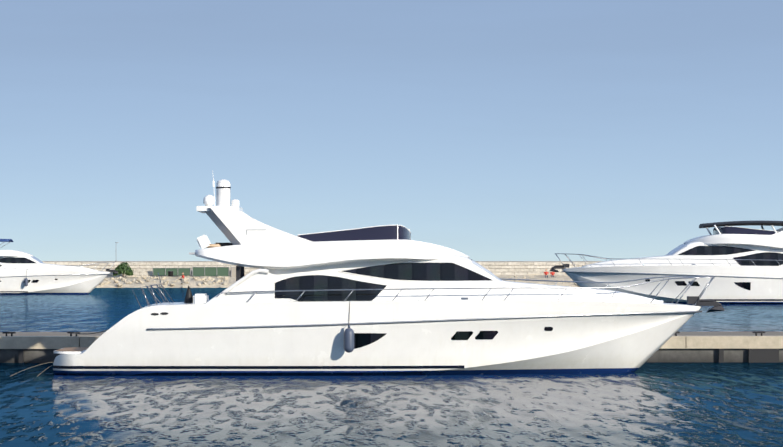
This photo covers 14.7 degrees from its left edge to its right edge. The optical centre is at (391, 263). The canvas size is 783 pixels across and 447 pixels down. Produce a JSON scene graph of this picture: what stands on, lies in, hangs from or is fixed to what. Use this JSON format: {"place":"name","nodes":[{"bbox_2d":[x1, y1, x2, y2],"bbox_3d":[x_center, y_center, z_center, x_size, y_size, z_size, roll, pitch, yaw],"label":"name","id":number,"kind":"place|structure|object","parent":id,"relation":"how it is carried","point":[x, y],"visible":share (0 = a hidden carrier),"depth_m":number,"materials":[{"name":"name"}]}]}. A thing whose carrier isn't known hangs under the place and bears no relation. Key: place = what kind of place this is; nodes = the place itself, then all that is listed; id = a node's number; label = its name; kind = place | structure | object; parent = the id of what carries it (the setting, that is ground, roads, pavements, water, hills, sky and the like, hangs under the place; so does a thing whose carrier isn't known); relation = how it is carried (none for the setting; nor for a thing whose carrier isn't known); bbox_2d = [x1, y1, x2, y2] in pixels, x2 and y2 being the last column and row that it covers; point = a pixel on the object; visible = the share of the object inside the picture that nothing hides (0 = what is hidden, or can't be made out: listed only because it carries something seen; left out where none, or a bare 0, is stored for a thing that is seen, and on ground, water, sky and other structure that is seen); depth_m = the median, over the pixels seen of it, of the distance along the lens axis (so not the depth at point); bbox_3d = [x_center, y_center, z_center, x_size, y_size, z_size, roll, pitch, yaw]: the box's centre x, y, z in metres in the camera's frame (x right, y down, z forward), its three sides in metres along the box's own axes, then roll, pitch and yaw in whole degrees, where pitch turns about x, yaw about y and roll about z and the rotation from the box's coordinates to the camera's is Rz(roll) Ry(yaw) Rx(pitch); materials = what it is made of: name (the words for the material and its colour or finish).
{"place":"outdoors","nodes":[
{"label":"outdoors","id":0,"kind":"place"},
{"bbox_2d":[99,275,577,287],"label":"breakwater rocks","id":1,"kind":"object","parent":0,"point":[107,281],"visible":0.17,"depth_m":368.89,"materials":[{"name":"grey stone"}]},
{"bbox_2d":[0,288,782,446],"bbox_3d":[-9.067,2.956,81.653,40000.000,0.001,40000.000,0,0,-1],"label":"water","id":2,"kind":"structure","parent":0,"point":[691,404],"depth_m":63.67,"materials":[{"name":"blue liquid"}]},
{"bbox_2d":[0,239,118,294],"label":"yacht","id":3,"kind":"object","parent":2,"relation":"on","point":[23,273],"visible":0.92,"depth_m":286.12,"materials":[{"name":"white plastic"}]},
{"bbox_2d":[42,261,602,287],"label":"breakwater","id":4,"kind":"object","parent":2,"relation":"in","point":[518,269],"visible":0.12,"depth_m":376.85,"materials":[{"name":"beige stone"}]},
{"bbox_2d":[113,262,133,276],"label":"shrub","id":5,"kind":"object","parent":4,"relation":"on","point":[123,268],"visible":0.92,"depth_m":374.38,"materials":[{"name":"green plant"}]},
{"bbox_2d":[153,267,190,274],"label":"green fence","id":6,"kind":"object","parent":4,"relation":"on","point":[176,271],"visible":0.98,"depth_m":375.90,"materials":[{"name":"green"}]},
{"bbox_2d":[192,266,228,275],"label":"green fence","id":7,"kind":"object","parent":4,"relation":"on","point":[210,271],"visible":1,"depth_m":376.00,"materials":[{"name":"green"}]},
{"bbox_2d":[231,266,235,276],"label":"electrical cabinet","id":8,"kind":"object","parent":4,"relation":"attached to","point":[233,271],"visible":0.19,"depth_m":376.06,"materials":[{"name":"beige metal"}]},
{"bbox_2d":[53,170,724,375],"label":"yacht","id":9,"kind":"object","parent":2,"relation":"on","point":[388,300],"visible":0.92,"depth_m":79.78,"materials":[{"name":"white plastic"}]},
{"bbox_2d":[11,329,108,375],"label":"mooring lines","id":10,"kind":"object","parent":9,"relation":"attached to","point":[53,362],"visible":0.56,"depth_m":80.06,"materials":[{"name":"white fabric"}]},
{"bbox_2d":[0,331,782,362],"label":"dock","id":11,"kind":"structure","parent":2,"relation":"in","point":[677,346],"depth_m":90.53,"materials":[{"name":"concrete"}]},
{"bbox_2d":[550,221,782,303],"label":"yacht","id":12,"kind":"object","parent":2,"relation":"on","point":[742,265],"visible":0.9,"depth_m":217.77,"materials":[{"name":"white plastic"}]},
{"bbox_2d":[0,0,782,260],"label":"sky","id":13,"kind":"structure","parent":0,"point":[485,130],"materials":[{"name":"blue"}]}
]}

